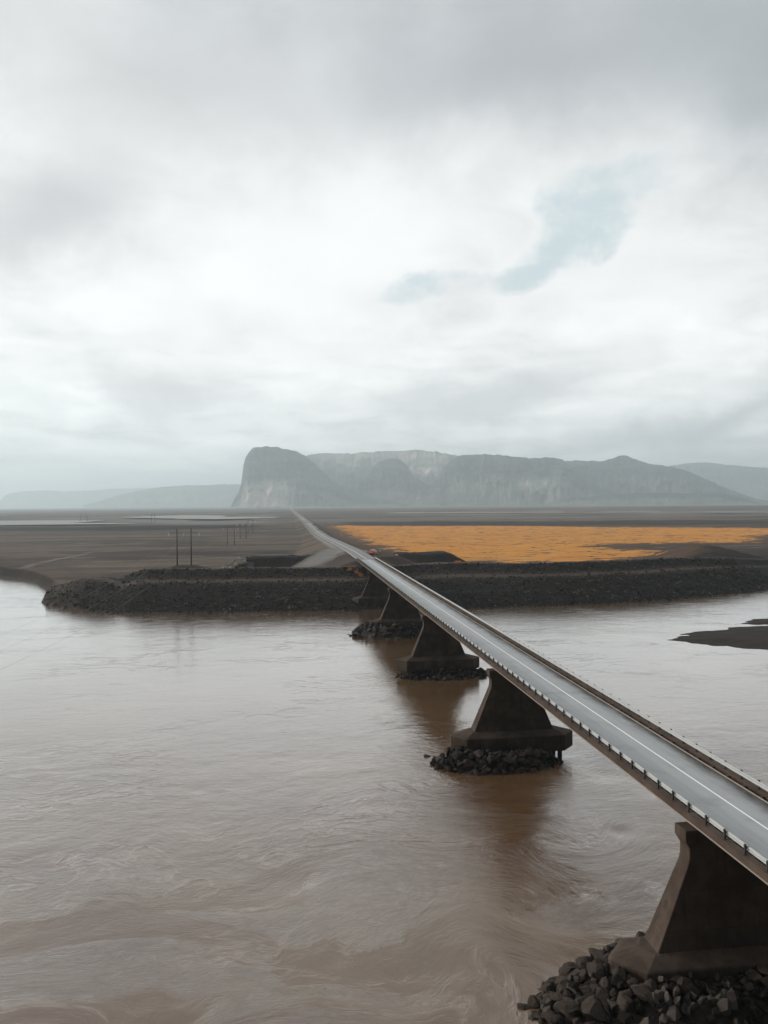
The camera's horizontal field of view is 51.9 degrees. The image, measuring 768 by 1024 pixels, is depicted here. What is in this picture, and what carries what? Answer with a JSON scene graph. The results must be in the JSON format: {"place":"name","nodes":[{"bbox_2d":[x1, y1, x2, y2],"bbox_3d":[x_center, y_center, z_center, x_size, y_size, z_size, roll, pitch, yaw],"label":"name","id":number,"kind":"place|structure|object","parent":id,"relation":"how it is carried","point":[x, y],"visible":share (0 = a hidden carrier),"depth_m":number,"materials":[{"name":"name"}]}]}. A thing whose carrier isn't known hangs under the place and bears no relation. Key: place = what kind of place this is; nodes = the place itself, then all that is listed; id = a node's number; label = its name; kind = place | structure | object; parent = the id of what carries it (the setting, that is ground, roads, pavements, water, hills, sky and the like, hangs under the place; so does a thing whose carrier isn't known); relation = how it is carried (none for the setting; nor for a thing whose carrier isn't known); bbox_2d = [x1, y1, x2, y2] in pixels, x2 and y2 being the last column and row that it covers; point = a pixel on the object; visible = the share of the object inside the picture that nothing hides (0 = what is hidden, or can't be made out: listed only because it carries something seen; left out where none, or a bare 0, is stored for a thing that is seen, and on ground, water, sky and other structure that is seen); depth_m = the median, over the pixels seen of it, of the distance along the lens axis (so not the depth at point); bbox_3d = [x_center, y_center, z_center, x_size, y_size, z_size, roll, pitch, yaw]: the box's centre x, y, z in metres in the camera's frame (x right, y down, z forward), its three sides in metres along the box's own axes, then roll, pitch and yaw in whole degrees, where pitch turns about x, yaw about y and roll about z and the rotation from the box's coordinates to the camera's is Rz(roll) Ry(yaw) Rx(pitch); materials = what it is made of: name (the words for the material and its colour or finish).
{"place":"outdoors","nodes":[
{"label":"outdoors","id":0,"kind":"place"},
{"bbox_2d":[0,520,133,524],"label":"stream","id":1,"kind":"structure","parent":0,"point":[50,522],"depth_m":1267.01,"materials":[{"name":"grey liquid"}]},
{"bbox_2d":[0,488,150,507],"bbox_3d":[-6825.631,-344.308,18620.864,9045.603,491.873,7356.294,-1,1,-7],"label":"hill","id":2,"kind":"structure","parent":0,"point":[50,499],"depth_m":16897.75,"materials":[{"name":"grey stone"}]},
{"bbox_2d":[83,484,240,507],"bbox_3d":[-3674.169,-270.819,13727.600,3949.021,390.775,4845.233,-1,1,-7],"label":"hill","id":3,"kind":"structure","parent":0,"point":[221,495],"depth_m":12419.98,"materials":[{"name":"grey stone"}]},
{"bbox_2d":[133,515,276,518],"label":"stream","id":4,"kind":"structure","parent":0,"point":[196,517],"depth_m":1609.75,"materials":[{"name":"grey liquid"}]},
{"bbox_2d":[231,446,407,507],"bbox_3d":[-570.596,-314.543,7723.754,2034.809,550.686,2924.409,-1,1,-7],"label":"mountain","id":5,"kind":"structure","parent":0,"point":[275,477],"depth_m":6675.79,"materials":[{"name":"grey stone"}]},
{"bbox_2d":[290,508,373,558],"bbox_3d":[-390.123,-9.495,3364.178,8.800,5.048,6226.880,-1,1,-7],"label":"road","id":6,"kind":"structure","parent":0,"point":[342,545],"depth_m":390.04,"materials":[{"name":"grey asphalt"}]},
{"bbox_2d":[306,449,457,491],"bbox_3d":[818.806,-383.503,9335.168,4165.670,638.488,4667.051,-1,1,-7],"label":"mountain","id":7,"kind":"structure","parent":0,"point":[348,471],"depth_m":8480.95,"materials":[{"name":"grey stone"}]},
{"bbox_2d":[0,577,767,1023],"bbox_3d":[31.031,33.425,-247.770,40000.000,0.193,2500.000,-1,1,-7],"label":"river water","id":8,"kind":"structure","parent":0,"point":[240,819],"depth_m":78.69,"materials":[{"name":"brown liquid"}]},
{"bbox_2d":[517,1003,529,1010],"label":"boulder","id":9,"kind":"object","parent":8,"relation":"in","point":[522,1006],"visible":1,"depth_m":48.55,"materials":[{"name":"grey stone"}]},
{"bbox_2d":[528,1012,535,1020],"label":"boulder","id":10,"kind":"object","parent":8,"relation":"in","point":[531,1016],"visible":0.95,"depth_m":47.60,"materials":[{"name":"grey stone"}]},
{"bbox_2d":[534,1012,540,1018],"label":"boulder","id":11,"kind":"object","parent":8,"relation":"in","point":[537,1015],"visible":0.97,"depth_m":47.57,"materials":[{"name":"grey stone"}]},
{"bbox_2d":[0,504,767,613],"bbox_3d":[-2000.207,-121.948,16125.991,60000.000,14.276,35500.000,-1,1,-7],"label":"ground","id":12,"kind":"structure","parent":0,"point":[46,557],"depth_m":367.66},
{"bbox_2d":[168,529,198,564],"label":"utility pole","id":13,"kind":"object","parent":12,"relation":"on","point":[176,532],"visible":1,"depth_m":270.92,"materials":[{"name":"wood"}]},
{"bbox_2d":[221,555,247,567],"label":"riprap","id":14,"kind":"object","parent":12,"relation":"on","point":[239,560],"visible":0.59,"depth_m":315.10,"materials":[{"name":"grey stone"}]},
{"bbox_2d":[230,558,253,567],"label":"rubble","id":15,"kind":"object","parent":12,"relation":"on","point":[249,564],"visible":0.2,"depth_m":311.83,"materials":[{"name":"grey stone"}]},
{"bbox_2d":[369,550,377,554],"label":"parked car","id":16,"kind":"object","parent":12,"relation":"on","point":[374,552],"visible":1,"depth_m":302.46,"materials":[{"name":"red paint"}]},
{"bbox_2d":[348,620,420,638],"bbox_3d":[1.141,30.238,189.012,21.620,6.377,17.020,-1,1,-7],"label":"rubble","id":17,"kind":"object","parent":12,"relation":"on","point":[365,633],"visible":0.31,"depth_m":183.84,"materials":[{"name":"black stone"}]},
{"bbox_2d":[380,626,387,632],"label":"boulder","id":18,"kind":"object","parent":17,"relation":"on","point":[383,629],"visible":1,"depth_m":183.30,"materials":[{"name":"grey stone"}]},
{"bbox_2d":[45,557,767,613],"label":"riprap","id":19,"kind":"object","parent":12,"relation":"on","point":[366,605],"visible":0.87,"depth_m":251.39,"materials":[{"name":"black stone"}]},
{"bbox_2d":[396,667,486,680],"bbox_3d":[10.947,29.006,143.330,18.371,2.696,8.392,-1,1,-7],"label":"rubble","id":20,"kind":"object","parent":12,"relation":"on","point":[480,671],"visible":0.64,"depth_m":140.70,"materials":[{"name":"grey stone"}]},
{"bbox_2d":[447,754,551,772],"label":"rubble","id":21,"kind":"object","parent":12,"relation":"on","point":[493,766],"visible":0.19,"depth_m":92.00,"materials":[{"name":"grey stone"}]},
{"bbox_2d":[462,759,474,769],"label":"boulder","id":22,"kind":"object","parent":21,"relation":"on","point":[469,764],"visible":0.97,"depth_m":91.42,"materials":[{"name":"grey stone"}]},
{"bbox_2d":[474,771,481,775],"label":"boulder","id":23,"kind":"object","parent":21,"relation":"on","point":[477,773],"visible":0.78,"depth_m":90.38,"materials":[{"name":"grey stone"}]},
{"bbox_2d":[481,769,487,775],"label":"boulder","id":24,"kind":"object","parent":21,"relation":"on","point":[483,772],"visible":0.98,"depth_m":90.40,"materials":[{"name":"grey stone"}]},
{"bbox_2d":[487,755,497,764],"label":"boulder","id":25,"kind":"object","parent":21,"relation":"on","point":[491,759],"visible":1,"depth_m":91.20,"materials":[{"name":"grey stone"}]},
{"bbox_2d":[430,745,563,771],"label":"rubble","id":26,"kind":"object","parent":21,"relation":"on","point":[448,756],"visible":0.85,"depth_m":93.42,"materials":[{"name":"grey stone"}]},
{"bbox_2d":[473,750,483,757],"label":"boulder","id":27,"kind":"object","parent":26,"relation":"on","point":[479,753],"visible":1,"depth_m":92.52,"materials":[{"name":"grey stone"}]},
{"bbox_2d":[497,762,508,769],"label":"boulder","id":28,"kind":"object","parent":21,"relation":"on","point":[501,766],"visible":1,"depth_m":91.10,"materials":[{"name":"grey stone"}]},
{"bbox_2d":[502,756,513,765],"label":"boulder","id":29,"kind":"object","parent":21,"relation":"on","point":[508,760],"visible":1,"depth_m":91.42,"materials":[{"name":"grey stone"}]},
{"bbox_2d":[511,756,517,766],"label":"boulder","id":30,"kind":"object","parent":21,"relation":"on","point":[515,758],"visible":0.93,"depth_m":91.60,"materials":[{"name":"grey stone"}]},
{"bbox_2d":[517,766,526,772],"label":"boulder","id":31,"kind":"object","parent":21,"relation":"on","point":[522,769],"visible":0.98,"depth_m":91.14,"materials":[{"name":"grey stone"}]},
{"bbox_2d":[525,750,534,757],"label":"boulder","id":32,"kind":"object","parent":21,"relation":"on","point":[529,753],"visible":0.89,"depth_m":92.94,"materials":[{"name":"grey stone"}]},
{"bbox_2d":[539,763,545,769],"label":"boulder","id":33,"kind":"object","parent":21,"relation":"on","point":[542,766],"visible":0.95,"depth_m":92.05,"materials":[{"name":"grey stone"}]},
{"bbox_2d":[313,523,767,562],"bbox_3d":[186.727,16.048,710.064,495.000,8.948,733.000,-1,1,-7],"label":"field","id":34,"kind":"structure","parent":12,"relation":"on","point":[505,544],"depth_m":567.94,"materials":[{"name":"orange plant"}]},
{"bbox_2d":[353,557,767,989],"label":"road bridge","id":35,"kind":"structure","parent":12,"relation":"on","point":[709,919],"depth_m":57.23,"materials":[{"name":"concrete"}]},
{"bbox_2d":[538,945,767,1023],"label":"rubble","id":36,"kind":"object","parent":12,"relation":"on","point":[653,1014],"visible":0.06,"depth_m":45.25,"materials":[{"name":"black stone"}]},
{"bbox_2d":[527,995,539,1008],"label":"boulder","id":37,"kind":"object","parent":36,"relation":"on","point":[533,1002],"visible":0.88,"depth_m":48.70,"materials":[{"name":"grey stone"}]},
{"bbox_2d":[540,998,546,1005],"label":"boulder","id":38,"kind":"object","parent":36,"relation":"on","point":[542,1001],"visible":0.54,"depth_m":48.42,"materials":[{"name":"grey stone"}]},
{"bbox_2d":[541,1011,554,1023],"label":"boulder","id":39,"kind":"object","parent":36,"relation":"on","point":[546,1015],"visible":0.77,"depth_m":46.97,"materials":[{"name":"grey stone"}]},
{"bbox_2d":[548,991,554,1003],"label":"boulder","id":40,"kind":"object","parent":36,"relation":"on","point":[550,994],"visible":0.27,"depth_m":48.70,"materials":[{"name":"grey stone"}]},
{"bbox_2d":[550,1014,563,1023],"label":"boulder","id":41,"kind":"object","parent":36,"relation":"on","point":[556,1019],"visible":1,"depth_m":46.40,"materials":[{"name":"grey stone"}]},
{"bbox_2d":[552,991,562,1002],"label":"boulder","id":42,"kind":"object","parent":36,"relation":"on","point":[557,996],"visible":0.75,"depth_m":47.76,"materials":[{"name":"grey stone"}]},
{"bbox_2d":[556,983,565,991],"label":"boulder","id":43,"kind":"object","parent":36,"relation":"on","point":[559,985],"visible":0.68,"depth_m":48.90,"materials":[{"name":"grey stone"}]},
{"bbox_2d":[554,976,569,986],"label":"boulder","id":44,"kind":"object","parent":36,"relation":"on","point":[563,980],"visible":0.51,"depth_m":49.45,"materials":[{"name":"grey stone"}]},
{"bbox_2d":[567,968,579,980],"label":"boulder","id":45,"kind":"object","parent":44,"relation":"on","point":[576,972],"visible":0.59,"depth_m":49.61,"materials":[{"name":"grey stone"}]},
{"bbox_2d":[562,990,572,997],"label":"boulder","id":46,"kind":"object","parent":36,"relation":"on","point":[567,993],"visible":0.9,"depth_m":48.14,"materials":[{"name":"grey stone"}]},
{"bbox_2d":[562,961,574,966],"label":"boulder","id":47,"kind":"object","parent":36,"relation":"on","point":[568,964],"visible":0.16,"depth_m":52.26,"materials":[{"name":"grey stone"}]},
{"bbox_2d":[558,966,578,976],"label":"boulder","id":48,"kind":"object","parent":36,"relation":"on","point":[564,971],"visible":0.52,"depth_m":50.20,"materials":[{"name":"grey stone"}]},
{"bbox_2d":[557,999,580,1019],"bbox_3d":[11.032,29.506,46.871,1.308,0.667,1.230,-1,1,-39],"label":"boulder","id":49,"kind":"object","parent":36,"relation":"on","point":[565,1007],"visible":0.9,"depth_m":46.73,"materials":[{"name":"grey stone"}]},
{"bbox_2d":[575,996,585,1004],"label":"boulder","id":50,"kind":"object","parent":49,"relation":"on","point":[579,1000],"visible":0.84,"depth_m":46.84,"materials":[{"name":"grey stone"}]},
{"bbox_2d":[572,1017,579,1023],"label":"boulder","id":51,"kind":"object","parent":36,"relation":"on","point":[576,1020],"visible":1,"depth_m":45.90,"materials":[{"name":"grey stone"}]},
{"bbox_2d":[575,956,589,967],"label":"boulder","id":52,"kind":"object","parent":36,"relation":"on","point":[578,960],"visible":0.38,"depth_m":50.63,"materials":[{"name":"grey stone"}]},
{"bbox_2d":[579,961,586,969],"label":"boulder","id":53,"kind":"object","parent":36,"relation":"on","point":[583,965],"visible":0.59,"depth_m":50.09,"materials":[{"name":"grey stone"}]},
{"bbox_2d":[579,969,589,981],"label":"boulder","id":54,"kind":"object","parent":36,"relation":"on","point":[583,973],"visible":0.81,"depth_m":48.80,"materials":[{"name":"grey stone"}]},
{"bbox_2d":[579,985,590,994],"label":"boulder","id":55,"kind":"object","parent":36,"relation":"on","point":[585,989],"visible":1,"depth_m":47.29,"materials":[{"name":"grey stone"}]},
{"bbox_2d":[581,993,607,1021],"bbox_3d":[12.357,29.023,46.281,1.716,1.262,1.837,-4,16,6],"label":"boulder","id":56,"kind":"object","parent":36,"relation":"on","point":[591,1008],"visible":0.89,"depth_m":45.71,"materials":[{"name":"grey stone"}]},
{"bbox_2d":[596,987,608,1001],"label":"boulder","id":57,"kind":"object","parent":56,"relation":"on","point":[601,992],"visible":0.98,"depth_m":46.40,"materials":[{"name":"grey stone"}]},
{"bbox_2d":[591,978,597,983],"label":"boulder","id":58,"kind":"object","parent":36,"relation":"on","point":[594,980],"visible":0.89,"depth_m":47.72,"materials":[{"name":"grey stone"}]},
{"bbox_2d":[590,984,599,989],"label":"boulder","id":59,"kind":"object","parent":36,"relation":"on","point":[593,986],"visible":0.64,"depth_m":47.23,"materials":[{"name":"grey stone"}]},
{"bbox_2d":[588,948,603,958],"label":"boulder","id":60,"kind":"object","parent":36,"relation":"on","point":[596,953],"visible":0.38,"depth_m":50.50,"materials":[{"name":"grey stone"}]},
{"bbox_2d":[587,962,608,983],"bbox_3d":[13.279,28.173,48.495,1.222,0.900,1.598,10,13,-22],"label":"boulder","id":61,"kind":"object","parent":36,"relation":"on","point":[592,967],"visible":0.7,"depth_m":48.36,"materials":[{"name":"grey stone"}]},
{"bbox_2d":[593,958,605,969],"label":"boulder","id":62,"kind":"object","parent":36,"relation":"on","point":[597,960],"visible":0.33,"depth_m":49.02,"materials":[{"name":"grey stone"}]},
{"bbox_2d":[600,952,609,962],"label":"boulder","id":63,"kind":"object","parent":62,"relation":"on","point":[604,959],"visible":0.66,"depth_m":49.08,"materials":[{"name":"grey stone"}]},
{"bbox_2d":[599,977,610,991],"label":"boulder","id":64,"kind":"object","parent":36,"relation":"on","point":[605,982],"visible":0.82,"depth_m":47.05,"materials":[{"name":"grey stone"}]},
{"bbox_2d":[603,942,617,950],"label":"boulder","id":65,"kind":"object","parent":36,"relation":"on","point":[614,944],"visible":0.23,"depth_m":51.04,"materials":[{"name":"grey stone"}]},
{"bbox_2d":[609,988,616,997],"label":"boulder","id":66,"kind":"object","parent":36,"relation":"on","point":[612,992],"visible":0.98,"depth_m":46.29,"materials":[{"name":"grey stone"}]},
{"bbox_2d":[607,999,618,1009],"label":"boulder","id":67,"kind":"object","parent":36,"relation":"on","point":[613,1005],"visible":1,"depth_m":45.53,"materials":[{"name":"grey stone"}]},
{"bbox_2d":[609,964,620,974],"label":"boulder","id":68,"kind":"object","parent":36,"relation":"on","point":[612,968],"visible":0.57,"depth_m":47.92,"materials":[{"name":"grey stone"}]},
{"bbox_2d":[612,968,625,984],"bbox_3d":[14.069,27.847,47.421,0.862,0.962,0.812,0,1,8],"label":"boulder","id":69,"kind":"object","parent":36,"relation":"on","point":[619,975],"visible":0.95,"depth_m":47.09,"materials":[{"name":"grey stone"}]},
{"bbox_2d":[614,991,633,1013],"bbox_3d":[13.879,28.562,45.806,1.111,1.092,1.185,-1,1,-23],"label":"boulder","id":70,"kind":"object","parent":36,"relation":"on","point":[624,1002],"visible":0.95,"depth_m":45.44,"materials":[{"name":"grey stone"}]},
{"bbox_2d":[623,989,633,997],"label":"boulder","id":71,"kind":"object","parent":36,"relation":"on","point":[628,992],"visible":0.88,"depth_m":45.96,"materials":[{"name":"grey stone"}]},
{"bbox_2d":[626,977,639,984],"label":"boulder","id":72,"kind":"object","parent":36,"relation":"on","point":[633,980],"visible":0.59,"depth_m":46.74,"materials":[{"name":"grey stone"}]},
{"bbox_2d":[625,974,632,984],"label":"boulder","id":73,"kind":"object","parent":72,"relation":"on","point":[628,976],"visible":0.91,"depth_m":47.15,"materials":[{"name":"grey stone"}]},
{"bbox_2d":[630,984,650,1000],"bbox_3d":[15.168,27.963,45.929,1.277,0.826,1.308,-12,-22,42],"label":"boulder","id":74,"kind":"object","parent":36,"relation":"on","point":[640,991],"visible":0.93,"depth_m":45.72,"materials":[{"name":"grey stone"}]},
{"bbox_2d":[646,980,656,991],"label":"boulder","id":75,"kind":"object","parent":36,"relation":"on","point":[651,985],"visible":0.68,"depth_m":46.13,"materials":[{"name":"grey stone"}]},
{"bbox_2d":[658,983,671,996],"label":"boulder","id":76,"kind":"object","parent":36,"relation":"on","point":[665,985],"visible":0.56,"depth_m":46.40,"materials":[{"name":"grey stone"}]},
{"bbox_2d":[669,975,680,984],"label":"boulder","id":77,"kind":"object","parent":36,"relation":"on","point":[674,979],"visible":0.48,"depth_m":46.85,"materials":[{"name":"grey stone"}]},
{"bbox_2d":[677,977,693,995],"bbox_3d":[17.690,27.875,46.342,1.111,0.884,1.113,0,1,-1],"label":"boulder","id":78,"kind":"object","parent":36,"relation":"on","point":[685,983],"visible":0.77,"depth_m":46.21,"materials":[{"name":"grey stone"}]},
{"bbox_2d":[744,968,762,984],"bbox_3d":[22.338,27.984,47.551,1.337,1.010,1.061,0,1,37],"label":"boulder","id":79,"kind":"object","parent":36,"relation":"on","point":[752,975],"visible":0.73,"depth_m":47.23,"materials":[{"name":"grey stone"}]},
{"bbox_2d":[757,964,767,976],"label":"boulder","id":80,"kind":"object","parent":36,"relation":"on","point":[763,970],"visible":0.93,"depth_m":47.40,"materials":[{"name":"grey stone"}]},
{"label":"boulder","id":81,"kind":"object","parent":36,"relation":"on","visible":0},
{"bbox_2d":[636,931,644,936],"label":"boulder","id":82,"kind":"object","parent":81,"relation":"on","point":[639,934],"visible":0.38,"depth_m":51.83,"materials":[{"name":"grey stone"}]},
{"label":"boulder","id":83,"kind":"object","parent":36,"relation":"on","visible":0},
{"bbox_2d":[544,983,556,992],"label":"boulder","id":84,"kind":"object","parent":83,"relation":"on","point":[553,987],"visible":0.51,"depth_m":49.51,"materials":[{"name":"grey stone"}]},
{"bbox_2d":[0,0,767,499],"label":"sky","id":85,"kind":"structure","parent":0,"point":[529,229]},
{"bbox_2d":[355,458,429,505],"bbox_3d":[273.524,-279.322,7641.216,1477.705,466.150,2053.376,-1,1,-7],"label":"hill","id":86,"kind":"structure","parent":0,"point":[394,479],"depth_m":7253.00,"materials":[{"name":"grey stone"}]},
{"bbox_2d":[102,504,767,509],"bbox_3d":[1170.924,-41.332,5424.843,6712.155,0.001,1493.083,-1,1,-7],"label":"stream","id":87,"kind":"structure","parent":0,"point":[409,507],"depth_m":5229.30,"materials":[{"name":"grey liquid"}]},
{"bbox_2d":[393,512,525,512],"bbox_3d":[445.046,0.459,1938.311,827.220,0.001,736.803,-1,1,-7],"label":"stream","id":88,"kind":"structure","parent":0,"point":[459,512],"depth_m":2055.45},
{"bbox_2d":[408,454,613,506],"bbox_3d":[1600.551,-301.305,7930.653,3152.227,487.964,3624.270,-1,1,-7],"label":"mountain","id":89,"kind":"structure","parent":0,"point":[483,480],"depth_m":6878.40,"materials":[{"name":"grey stone"}]},
{"bbox_2d":[549,492,759,505],"bbox_3d":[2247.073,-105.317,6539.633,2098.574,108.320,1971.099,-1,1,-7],"label":"hill","id":90,"kind":"structure","parent":0,"point":[700,498],"depth_m":6113.12,"materials":[{"name":"grey stone"}]},
{"bbox_2d":[565,455,767,503],"bbox_3d":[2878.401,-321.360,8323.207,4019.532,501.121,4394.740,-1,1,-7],"label":"mountain","id":91,"kind":"structure","parent":0,"point":[622,474],"depth_m":7368.61,"materials":[{"name":"grey stone"}]},
{"bbox_2d":[669,462,767,500],"bbox_3d":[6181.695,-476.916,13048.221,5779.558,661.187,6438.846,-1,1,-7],"label":"hill","id":92,"kind":"structure","parent":0,"point":[749,481],"depth_m":11761.22,"materials":[{"name":"grey stone"}]},
{"bbox_2d":[670,626,767,649],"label":"sandbar","id":93,"kind":"structure","parent":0,"point":[753,637],"depth_m":177.23,"materials":[{"name":"black sand"}]},
{"bbox_2d":[741,617,767,624],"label":"sandbar","id":94,"kind":"structure","parent":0,"point":[758,622],"depth_m":201.44,"materials":[{"name":"grey sand"}]},
{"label":"boulder","id":95,"kind":"object","parent":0,"visible":0},
{"bbox_2d":[573,976,580,981],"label":"boulder","id":96,"kind":"object","parent":95,"relation":"on","point":[575,978],"visible":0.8,"depth_m":48.81,"materials":[{"name":"grey stone"}]}
]}

